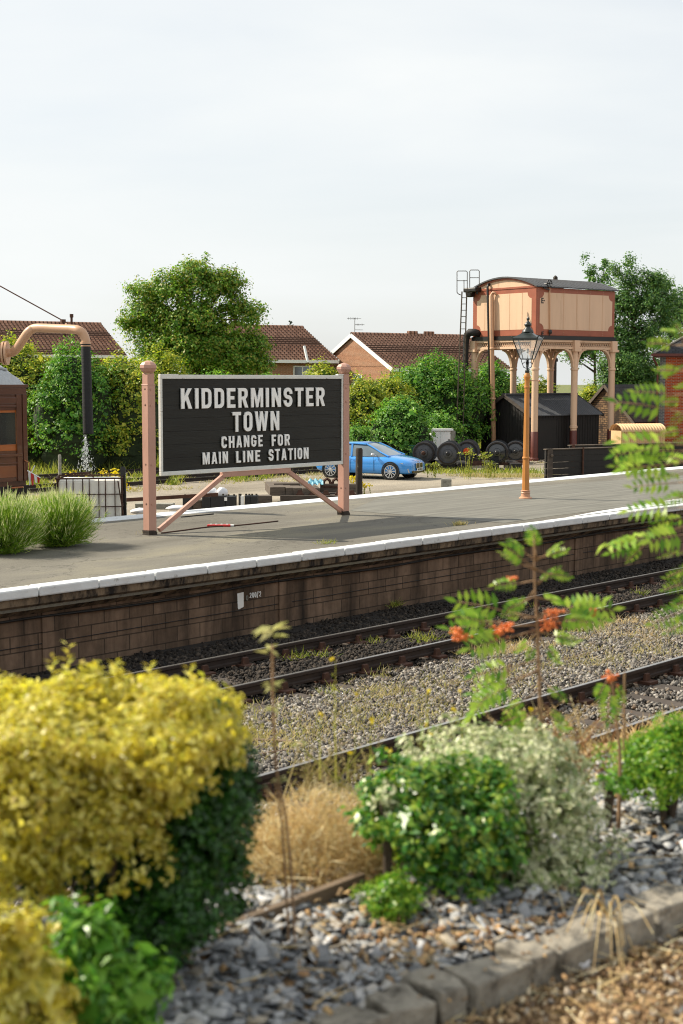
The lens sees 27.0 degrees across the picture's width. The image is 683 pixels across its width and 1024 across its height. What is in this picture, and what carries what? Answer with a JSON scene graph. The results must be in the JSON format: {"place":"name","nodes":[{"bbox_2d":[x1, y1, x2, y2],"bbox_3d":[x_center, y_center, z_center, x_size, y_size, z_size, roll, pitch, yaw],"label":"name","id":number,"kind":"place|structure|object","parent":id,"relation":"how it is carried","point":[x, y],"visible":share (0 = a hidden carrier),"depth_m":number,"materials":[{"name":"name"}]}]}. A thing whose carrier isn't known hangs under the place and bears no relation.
{"place":"outdoors","nodes":[
{"label":"outdoors","id":0,"kind":"place"},
{"bbox_2d":[28,442,480,474],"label":"tall grass","id":1,"kind":"structure","parent":0,"point":[40,468],"depth_m":59.44,"materials":[{"name":"green plant"}]},
{"bbox_2d":[0,0,682,384],"label":"sky","id":2,"kind":"structure","parent":0,"point":[351,158],"materials":[{"name":"white"}]},
{"bbox_2d":[9,385,682,1023],"bbox_3d":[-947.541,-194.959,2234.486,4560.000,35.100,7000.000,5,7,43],"label":"ground","id":3,"kind":"structure","parent":0,"point":[379,483],"depth_m":45.85,"materials":[{"name":"gravel"}]},
{"bbox_2d":[0,365,30,500],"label":"railway coach","id":4,"kind":"object","parent":3,"relation":"on","point":[14,462],"visible":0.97,"depth_m":29.01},
{"bbox_2d":[0,410,16,450],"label":"window frame","id":5,"kind":"structure","parent":4,"relation":"in","point":[10,447],"depth_m":28.92,"materials":[{"name":"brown wood"}]},
{"bbox_2d":[0,330,54,465],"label":"hedge bush","id":6,"kind":"object","parent":3,"relation":"on","point":[24,367],"visible":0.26,"depth_m":60.95,"materials":[{"name":"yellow plant"}]},
{"bbox_2d":[0,900,89,1023],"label":"golden shrub","id":7,"kind":"object","parent":3,"relation":"on","point":[32,988],"visible":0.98,"depth_m":3.21,"materials":[{"name":"yellow plant"}]},
{"bbox_2d":[0,286,93,433],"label":"water crane","id":8,"kind":"object","parent":3,"relation":"on","point":[7,352],"visible":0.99,"depth_m":29.87,"materials":[{"name":"beige paint"}]},
{"bbox_2d":[0,314,127,370],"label":"brick house","id":9,"kind":"structure","parent":3,"relation":"on","point":[101,337],"depth_m":102.98,"materials":[{"name":"tile"}]},
{"bbox_2d":[26,334,123,472],"bbox_3d":[-11.210,-4.528,59.900,4.624,6.099,4.286,0,5,0],"label":"hedge bush","id":10,"kind":"object","parent":3,"relation":"on","point":[56,420],"visible":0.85,"depth_m":59.07,"materials":[{"name":"green plant"}]},
{"bbox_2d":[55,472,123,517],"bbox_3d":[-5.273,0.165,30.131,1.481,2.054,1.128,-1,5,-8],"label":"caged water tank","id":11,"kind":"object","parent":3,"relation":"on","point":[108,491],"visible":0.43,"depth_m":29.65,"materials":[{"name":"white plastic"}]},
{"bbox_2d":[39,891,180,1023],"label":"fleshy leaved shrub","id":12,"kind":"object","parent":3,"relation":"on","point":[117,982],"visible":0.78,"depth_m":3.37,"materials":[{"name":"green plant"}]},
{"bbox_2d":[120,467,126,515],"bbox_3d":[-4.678,0.083,30.633,0.134,2.132,0.137,0,5,-2],"label":"timber post","id":13,"kind":"object","parent":3,"relation":"on","point":[123,471],"visible":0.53,"depth_m":30.53,"materials":[{"name":"black wood"}]},
{"bbox_2d":[93,335,168,469],"bbox_3d":[-9.268,-4.546,60.780,4.697,6.002,3.998,0,5,0],"label":"hedge bush","id":14,"kind":"object","parent":3,"relation":"on","point":[126,420],"visible":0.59,"depth_m":59.79,"materials":[{"name":"green plant"}]},
{"bbox_2d":[0,640,269,988],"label":"golden clipped bush","id":15,"kind":"object","parent":3,"relation":"on","point":[138,793],"visible":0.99,"depth_m":3.76,"materials":[{"name":"yellow plant"}]},
{"bbox_2d":[135,502,174,509],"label":"concrete slab","id":16,"kind":"structure","parent":3,"relation":"on","point":[161,506],"depth_m":33.96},
{"bbox_2d":[135,340,193,457],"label":"hedge bush","id":17,"kind":"object","parent":3,"relation":"on","point":[165,364],"visible":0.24,"depth_m":66.27,"materials":[{"name":"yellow plant"}]},
{"bbox_2d":[26,466,309,487],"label":"weeds","id":18,"kind":"object","parent":3,"relation":"on","point":[171,482],"visible":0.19,"depth_m":54.49,"materials":[{"name":"green plant"}]},
{"bbox_2d":[126,493,217,501],"bbox_3d":[-5.070,-0.401,40.144,3.176,0.292,0.090,0,5,0],"label":"loose rail","id":19,"kind":"object","parent":3,"relation":"on","point":[172,497],"visible":0.64,"depth_m":40.10,"materials":[{"name":"metal"}]},
{"bbox_2d":[110,251,277,374],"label":"sycamore tree","id":20,"kind":"object","parent":3,"relation":"on","point":[197,335],"visible":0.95,"depth_m":74.54,"materials":[{"name":"green plant"}]},
{"bbox_2d":[211,494,226,507],"bbox_3d":[-3.547,-0.205,41.411,0.474,0.663,0.512,0,5,0],"label":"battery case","id":21,"kind":"object","parent":3,"relation":"on","point":[219,501],"visible":0.44,"depth_m":41.16,"materials":[{"name":"black paint"}]},
{"bbox_2d":[28,449,480,480],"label":"railway track","id":22,"kind":"structure","parent":3,"relation":"on","point":[54,475],"depth_m":57.56,"materials":[{"name":"metal"}]},
{"bbox_2d":[185,325,339,374],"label":"brick house","id":23,"kind":"structure","parent":3,"relation":"on","point":[299,348],"depth_m":95.25,"materials":[{"name":"tile"}]},
{"bbox_2d":[293,366,312,374],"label":"window","id":24,"kind":"structure","parent":23,"relation":"in","point":[297,370],"depth_m":94.26,"materials":[{"name":"white paint"}]},
{"bbox_2d":[28,455,508,492],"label":"railway track","id":25,"kind":"structure","parent":3,"relation":"on","point":[214,476],"depth_m":55.31,"materials":[{"name":"metal"}]},
{"bbox_2d":[252,621,308,950],"bbox_3d":[-0.176,0.834,4.145,0.167,1.026,0.117,1,6,11],"label":"pale sapling","id":26,"kind":"object","parent":3,"relation":"on","point":[266,631],"visible":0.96,"depth_m":4.14,"materials":[{"name":"brown plant"}]},
{"bbox_2d":[26,459,545,498],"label":"dry grass","id":27,"kind":"structure","parent":3,"relation":"on","point":[280,476],"depth_m":55.15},
{"bbox_2d":[280,492,337,501],"bbox_3d":[-0.895,-0.430,45.164,2.011,0.404,2.412,0,5,0],"label":"old sleeper","id":28,"kind":"object","parent":3,"relation":"on","point":[292,497],"visible":0.16,"depth_m":43.96,"materials":[{"name":"brown wood"}]},
{"bbox_2d":[265,481,285,495],"bbox_3d":[-2.122,-0.746,45.325,0.493,0.285,2.408,-1,5,-7],"label":"old sleeper","id":29,"kind":"object","parent":28,"relation":"on","point":[271,489],"visible":0.91,"depth_m":44.17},
{"bbox_2d":[320,483,355,492],"bbox_3d":[-0.112,-0.756,44.781,1.136,0.268,0.307,0,5,0],"label":"old sleeper","id":30,"kind":"object","parent":28,"relation":"on","point":[335,489],"visible":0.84,"depth_m":44.63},
{"bbox_2d":[305,355,338,374],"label":"hedge bush","id":31,"kind":"object","parent":3,"relation":"on","point":[323,371],"visible":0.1,"depth_m":69.45,"materials":[{"name":"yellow plant"}]},
{"bbox_2d":[240,764,404,894],"bbox_3d":[-0.087,1.145,4.891,0.811,0.557,0.688,0,5,0],"label":"dried bush","id":32,"kind":"object","parent":3,"relation":"on","point":[328,829],"visible":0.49,"depth_m":4.79,"materials":[{"name":"plant"}]},
{"bbox_2d":[283,730,385,799],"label":"dry grass stalks","id":33,"kind":"object","parent":3,"relation":"on","point":[339,784],"visible":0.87,"depth_m":5.62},
{"bbox_2d":[0,466,682,676],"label":"platform","id":34,"kind":"structure","parent":3,"relation":"on","point":[124,561],"depth_m":24.18,"materials":[{"name":"concrete"}]},
{"bbox_2d":[0,486,51,554],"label":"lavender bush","id":35,"kind":"object","parent":34,"relation":"on","point":[19,532],"visible":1,"depth_m":22.39,"materials":[{"name":"plant"}]},
{"bbox_2d":[24,483,109,547],"bbox_3d":[-4.705,0.043,23.547,1.712,1.088,1.618,5,7,43],"label":"lavender bush","id":36,"kind":"object","parent":34,"relation":"on","point":[69,517],"visible":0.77,"depth_m":23.31,"materials":[{"name":"plant"}]},
{"bbox_2d":[140,360,350,534],"bbox_3d":[-1.681,-1.302,27.009,0.286,3.089,5.357,5,7,43],"label":"station sign","id":37,"kind":"object","parent":34,"relation":"on","point":[225,426],"visible":1,"depth_m":26.70,"materials":[{"name":"pink paint"}]},
{"bbox_2d":[0,536,681,650],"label":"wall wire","id":38,"kind":"object","parent":34,"relation":"attached to","point":[292,601],"depth_m":22.65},
{"bbox_2d":[0,521,682,623],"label":"wall cable","id":39,"kind":"object","parent":34,"relation":"attached to","point":[131,605],"depth_m":22.63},
{"bbox_2d":[511,317,543,498],"bbox_3d":[4.271,-2.409,32.778,0.650,4.210,0.650,2,6,20],"label":"street lamp","id":40,"kind":"object","parent":34,"relation":"on","point":[527,333],"visible":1,"depth_m":32.75,"materials":[{"name":"metal"}]},
{"bbox_2d":[2,752,682,1023],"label":"slate chippings","id":41,"kind":"object","parent":3,"relation":"on","point":[247,1002],"visible":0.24,"depth_m":4.22,"materials":[{"name":"stone"}]},
{"bbox_2d":[217,872,364,948],"bbox_3d":[-0.147,1.260,4.455,0.027,0.105,0.631,5,7,43],"label":"timber edging board","id":42,"kind":"object","parent":41,"relation":"on","point":[327,892],"visible":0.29,"depth_m":4.50,"materials":[{"name":"wood"}]},
{"bbox_2d":[329,657,336,779],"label":"yellow wildflower","id":43,"kind":"object","parent":41,"relation":"on","point":[331,658],"visible":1,"depth_m":5.29,"materials":[{"name":"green plant"}]},
{"bbox_2d":[7,736,681,1023],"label":"bed straw","id":44,"kind":"object","parent":41,"relation":"on","point":[327,920],"visible":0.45,"depth_m":4.21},
{"bbox_2d":[56,747,681,1014],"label":"fallen leaves","id":45,"kind":"object","parent":41,"relation":"on","point":[222,968],"visible":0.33,"depth_m":4.21,"materials":[{"name":"brown plant"}]},
{"bbox_2d":[367,777,403,876],"bbox_3d":[0.142,1.040,4.522,0.126,0.394,0.117,0,5,0],"label":"cream spray","id":46,"kind":"object","parent":41,"relation":"on","point":[383,800],"visible":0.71,"depth_m":4.50,"materials":[{"name":"beige plant"}]},
{"bbox_2d":[233,869,626,1004],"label":"leaf litter","id":47,"kind":"object","parent":41,"relation":"on","point":[423,935],"visible":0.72,"depth_m":4.22,"materials":[{"name":"brown plant"}]},
{"bbox_2d":[485,696,627,759],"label":"dry grass stalks","id":48,"kind":"object","parent":41,"relation":"on","point":[580,731],"visible":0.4,"depth_m":5.71,"materials":[{"name":"plant"}]},
{"bbox_2d":[537,695,633,784],"bbox_3d":[0.930,0.866,5.408,0.383,0.356,0.035,0,5,-1],"label":"grass tuft","id":49,"kind":"object","parent":41,"relation":"on","point":[589,752],"visible":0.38,"depth_m":5.41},
{"bbox_2d":[593,669,626,828],"bbox_3d":[0.949,0.852,5.066,0.090,0.585,0.225,2,6,23],"label":"rowan sapling","id":50,"kind":"object","parent":41,"relation":"on","point":[614,703],"visible":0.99,"depth_m":5.06,"materials":[{"name":"green plant"}]},
{"bbox_2d":[595,321,682,636],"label":"rowan sapling","id":51,"kind":"object","parent":41,"relation":"on","point":[637,456],"visible":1,"depth_m":4.99,"materials":[{"name":"green plant"}]},
{"bbox_2d":[355,448,362,494],"bbox_3d":[0.569,-1.195,46.094,0.246,1.769,0.235,5,7,43],"label":"timber post","id":52,"kind":"object","parent":3,"relation":"on","point":[359,466],"visible":0.82,"depth_m":45.99,"materials":[{"name":"brown wood"}]},
{"bbox_2d":[349,419,378,441],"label":"hedge bush","id":53,"kind":"object","parent":3,"relation":"on","point":[357,434],"visible":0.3,"depth_m":62.71,"materials":[{"name":"green plant"}]},
{"bbox_2d":[54,702,682,919],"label":"bank grass","id":54,"kind":"structure","parent":3,"relation":"on","point":[634,728],"depth_m":7.42,"materials":[{"name":"plant"}]},
{"bbox_2d":[316,441,424,479],"bbox_3d":[1.188,-2.093,57.340,4.375,1.496,2.141,3,6,28],"label":"parked car","id":55,"kind":"object","parent":3,"relation":"on","point":[387,462],"visible":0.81,"depth_m":56.46,"materials":[{"name":"blue paint"}]},
{"bbox_2d":[349,370,397,435],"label":"hedge bush","id":56,"kind":"object","parent":3,"relation":"on","point":[366,397],"visible":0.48,"depth_m":66.95,"materials":[{"name":"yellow plant"}]},
{"bbox_2d":[349,863,428,936],"bbox_3d":[0.143,1.221,4.361,0.246,0.291,0.257,0,5,0],"label":"box ball","id":57,"kind":"object","parent":3,"relation":"on","point":[395,895],"visible":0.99,"depth_m":4.32,"materials":[{"name":"green plant"}]},
{"bbox_2d":[374,366,421,406],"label":"hedge bush","id":58,"kind":"object","parent":3,"relation":"on","point":[395,387],"visible":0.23,"depth_m":69.25,"materials":[{"name":"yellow plant"}]},
{"bbox_2d":[365,389,437,455],"bbox_3d":[2.606,-3.768,64.827,3.643,3.648,2.759,0,5,0],"label":"hedge bush","id":59,"kind":"object","parent":3,"relation":"on","point":[401,426],"visible":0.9,"depth_m":64.28,"materials":[{"name":"green plant"}]},
{"bbox_2d":[331,317,509,385],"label":"brick house","id":60,"kind":"structure","parent":3,"relation":"on","point":[374,354],"depth_m":95.44,"materials":[{"name":"tile"}]},
{"bbox_2d":[424,462,438,470],"bbox_3d":[3.668,-2.048,62.587,1.100,0.340,2.600,0,5,0],"label":"timber baulk","id":61,"kind":"object","parent":3,"relation":"on","point":[428,467],"visible":0.16,"depth_m":61.29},
{"bbox_2d":[413,440,437,462],"bbox_3d":[3.696,-2.638,62.674,1.000,1.000,2.070,1,6,9],"label":"railway wheelset","id":62,"kind":"object","parent":61,"relation":"on","point":[425,451],"visible":0.94,"depth_m":61.94,"materials":[{"name":"metal"}]},
{"bbox_2d":[337,745,538,904],"bbox_3d":[0.313,1.056,4.607,0.656,0.590,0.565,0,5,0],"label":"glossy green shrub","id":63,"kind":"object","parent":3,"relation":"on","point":[450,843],"visible":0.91,"depth_m":4.48,"materials":[{"name":"green plant"}]},
{"bbox_2d":[377,346,499,442],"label":"hedge bush","id":64,"kind":"object","parent":3,"relation":"on","point":[437,383],"visible":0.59,"depth_m":70.55,"materials":[{"name":"green plant"}]},
{"bbox_2d":[429,460,454,470],"bbox_3d":[4.362,-2.046,62.587,1.100,0.340,2.600,0,5,0],"label":"timber baulk","id":65,"kind":"object","parent":3,"relation":"on","point":[443,465],"visible":0.44,"depth_m":61.29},
{"bbox_2d":[436,440,461,464],"bbox_3d":[4.652,-2.561,61.328,1.000,1.000,2.070,1,6,9],"label":"railway wheelset","id":66,"kind":"object","parent":65,"relation":"on","point":[447,452],"visible":0.99,"depth_m":60.61,"materials":[{"name":"black metal"}]},
{"bbox_2d":[430,428,454,459],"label":"white cabinet","id":67,"kind":"object","parent":3,"relation":"on","point":[443,435],"visible":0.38,"depth_m":65.96,"materials":[{"name":"metal"}]},
{"bbox_2d":[425,408,469,443],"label":"buddleia bush","id":68,"kind":"object","parent":3,"relation":"on","point":[443,422],"visible":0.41,"depth_m":66.60,"materials":[{"name":"green plant"}]},
{"bbox_2d":[456,270,479,439],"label":"ladder","id":69,"kind":"object","parent":3,"relation":"on","point":[460,341],"visible":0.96,"depth_m":69.52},
{"bbox_2d":[459,439,479,460],"bbox_3d":[5.835,-2.826,65.549,1.000,1.000,2.070,1,6,9],"label":"railway wheelset","id":70,"kind":"object","parent":3,"relation":"on","point":[468,443],"visible":0.66,"depth_m":64.81,"materials":[{"name":"black metal"}]},
{"bbox_2d":[287,883,682,1023],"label":"stone edging","id":71,"kind":"object","parent":3,"relation":"on","point":[513,974],"visible":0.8,"depth_m":4.00,"materials":[{"name":"stone"}]},
{"bbox_2d":[556,889,653,972],"bbox_3d":[0.751,1.237,4.298,0.232,0.212,0.511,-1,6,-15],"label":"dry leaf bunch","id":72,"kind":"object","parent":71,"relation":"on","point":[603,908],"visible":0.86,"depth_m":4.24,"materials":[{"name":"plant"}]},
{"bbox_2d":[482,460,498,470],"bbox_3d":[6.552,-2.043,62.587,0.500,0.340,2.600,0,5,0],"label":"timber baulk","id":73,"kind":"object","parent":3,"relation":"on","point":[486,461],"visible":0.34,"depth_m":61.30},
{"bbox_2d":[486,440,509,462],"bbox_3d":[6.888,-2.659,62.671,1.000,1.000,2.070,1,6,9],"label":"railway wheelset","id":74,"kind":"object","parent":73,"relation":"on","point":[499,450],"visible":0.96,"depth_m":61.94,"materials":[{"name":"black metal"}]},
{"bbox_2d":[423,465,557,474],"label":"weeds","id":75,"kind":"object","parent":3,"relation":"on","point":[481,470],"visible":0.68,"depth_m":60.00,"materials":[{"name":"green plant"}]},
{"bbox_2d":[477,357,524,443],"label":"hedge bush","id":76,"kind":"object","parent":3,"relation":"on","point":[502,381],"visible":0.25,"depth_m":80.95,"materials":[{"name":"green plant"}]},
{"bbox_2d":[394,711,633,906],"bbox_3d":[0.596,1.073,4.866,0.754,0.749,0.826,-4,7,-37],"label":"variegated shrub","id":77,"kind":"object","parent":3,"relation":"on","point":[534,759],"visible":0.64,"depth_m":4.72,"materials":[{"name":"green plant"}]},
{"bbox_2d":[508,440,522,459],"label":"railway wheelset","id":78,"kind":"object","parent":3,"relation":"on","point":[516,449],"visible":0.74,"depth_m":66.35,"materials":[{"name":"black metal"}]},
{"bbox_2d":[435,524,624,740],"bbox_3d":[0.660,0.564,4.984,0.669,1.047,0.313,0,5,-1],"label":"rowan sapling","id":79,"kind":"object","parent":3,"relation":"on","point":[577,613],"visible":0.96,"depth_m":4.95,"materials":[{"name":"green plant"}]},
{"bbox_2d":[516,369,557,392],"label":"hedge bush","id":80,"kind":"object","parent":3,"relation":"on","point":[542,387],"visible":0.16,"depth_m":83.37,"materials":[{"name":"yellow plant"}]},
{"bbox_2d":[463,277,618,460],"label":"water tower","id":81,"kind":"structure","parent":3,"relation":"on","point":[575,321],"depth_m":70.32,"materials":[{"name":"beige metal"}]},
{"bbox_2d":[481,393,603,459],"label":"black shed","id":82,"kind":"structure","parent":3,"relation":"on","point":[553,420],"depth_m":70.86,"materials":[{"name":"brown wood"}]},
{"bbox_2d":[538,418,557,458],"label":"door","id":83,"kind":"structure","parent":82,"relation":"in","point":[547,428],"depth_m":70.03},
{"bbox_2d":[445,928,682,1023],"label":"path chips","id":84,"kind":"object","parent":3,"relation":"on","point":[667,976],"visible":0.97,"depth_m":3.98,"materials":[{"name":"gravel"}]},
{"bbox_2d":[449,924,682,1023],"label":"path straw","id":85,"kind":"object","parent":84,"relation":"on","point":[599,981],"visible":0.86,"depth_m":4.00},
{"bbox_2d":[543,447,630,477],"bbox_3d":[9.211,-1.698,53.102,4.064,1.430,0.210,-3,6,-29],"label":"sleeper fence","id":86,"kind":"object","parent":3,"relation":"on","point":[588,460],"visible":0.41,"depth_m":52.81,"materials":[{"name":"brown wood"}]},
{"bbox_2d":[558,251,617,389],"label":"birch tree","id":87,"kind":"object","parent":3,"relation":"on","point":[591,272],"visible":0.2,"depth_m":90.97,"materials":[{"name":"green plant"}]},
{"bbox_2d":[578,379,598,401],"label":"hedge bush","id":88,"kind":"object","parent":3,"relation":"on","point":[589,394],"visible":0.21,"depth_m":85.39,"materials":[{"name":"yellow plant"}]},
{"bbox_2d":[593,769,632,827],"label":"young green sprig","id":89,"kind":"object","parent":3,"relation":"on","point":[613,787],"visible":0.95,"depth_m":5.00,"materials":[{"name":"green plant"}]},
{"bbox_2d":[589,384,659,443],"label":"stone shed","id":90,"kind":"structure","parent":3,"relation":"on","point":[597,401],"depth_m":78.61,"materials":[{"name":"brick"}]},
{"bbox_2d":[568,442,682,473],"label":"sleeper fence","id":91,"kind":"object","parent":3,"relation":"on","point":[678,447],"visible":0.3,"depth_m":58.90,"materials":[{"name":"wood"}]},
{"bbox_2d":[580,251,682,390],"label":"birch tree","id":92,"kind":"object","parent":3,"relation":"on","point":[632,366],"visible":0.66,"depth_m":86.73,"materials":[{"name":"green plant"}]},
{"bbox_2d":[585,710,682,828],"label":"box shrub","id":93,"kind":"object","parent":3,"relation":"on","point":[654,757],"visible":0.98,"depth_m":5.18,"materials":[{"name":"green plant"}]},
{"bbox_2d":[622,672,625,749],"bbox_3d":[1.032,0.728,5.192,0.011,0.288,0.009,5,7,43],"label":"garden cane","id":94,"kind":"object","parent":93,"relation":"on","point":[624,680],"visible":1,"depth_m":5.19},
{"bbox_2d":[609,423,666,467],"bbox_3d":[13.165,-2.938,63.290,2.170,2.012,1.294,-1,6,-14],"label":"corrugated hut","id":95,"kind":"object","parent":3,"relation":"on","point":[617,430],"visible":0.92,"depth_m":62.80,"materials":[{"name":"paint"}]},
{"bbox_2d":[656,268,682,365],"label":"birch tree","id":96,"kind":"object","parent":3,"relation":"on","point":[677,303],"visible":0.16,"depth_m":90.76,"materials":[{"name":"green plant"}]},
{"bbox_2d":[10,557,682,699],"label":"oily track bed ground","id":97,"kind":"structure","parent":0,"point":[283,631],"depth_m":23.04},
{"bbox_2d":[0,556,682,685],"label":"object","id":98,"kind":"object","parent":97,"relation":"on","point":[251,643],"visible":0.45,"depth_m":22.91,"materials":[{"name":"stone"}]},
{"bbox_2d":[107,567,682,709],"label":"railway track","id":99,"kind":"structure","parent":97,"relation":"on","point":[323,673],"depth_m":20.25,"materials":[{"name":"metal"}]},
{"bbox_2d":[172,576,682,709],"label":"dark ballast","id":100,"kind":"structure","parent":97,"relation":"on","point":[283,667],"depth_m":20.29,"materials":[{"name":"gravel"}]},
{"bbox_2d":[281,587,650,695],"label":"four foot weeds","id":101,"kind":"object","parent":97,"relation":"on","point":[393,604],"visible":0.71,"depth_m":21.20,"materials":[{"name":"green plant"}]},
{"bbox_2d":[66,647,682,897],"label":"track bed ground","id":102,"kind":"structure","parent":0,"point":[557,707],"depth_m":15.64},
{"bbox_2d":[8,675,682,915],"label":"ballast","id":103,"kind":"structure","parent":102,"relation":"on","point":[644,705],"depth_m":16.78,"materials":[{"name":"gravel"}]},
{"bbox_2d":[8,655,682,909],"bbox_3d":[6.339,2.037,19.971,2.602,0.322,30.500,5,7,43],"label":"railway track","id":104,"kind":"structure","parent":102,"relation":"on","point":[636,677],"depth_m":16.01,"materials":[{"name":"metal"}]},
{"bbox_2d":[10,606,682,790],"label":"ballast","id":105,"kind":"structure","parent":102,"relation":"on","point":[570,679],"depth_m":17.90,"materials":[{"name":"gravel"}]},
{"bbox_2d":[235,609,682,764],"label":"ballast grass","id":106,"kind":"structure","parent":105,"relation":"on","point":[261,736],"depth_m":17.20,"materials":[{"name":"plant"}]},
{"bbox_2d":[257,636,668,722],"bbox_3d":[2.854,2.090,19.581,10.477,0.054,0.184,-5,7,-43],"label":"trackside pipe","id":107,"kind":"object","parent":105,"relation":"on","point":[575,656],"visible":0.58,"depth_m":19.08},
{"bbox_2d":[454,613,674,657],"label":"straw grass tufts","id":108,"kind":"object","parent":105,"relation":"on","point":[555,642],"visible":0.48,"depth_m":21.63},
{"bbox_2d":[446,472,543,478],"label":"weeds","id":109,"kind":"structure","parent":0,"point":[506,475],"depth_m":57.92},
{"bbox_2d":[651,336,682,449],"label":"brick station building","id":110,"kind":"structure","parent":0,"point":[672,355],"depth_m":71.60,"materials":[{"name":"brick"}]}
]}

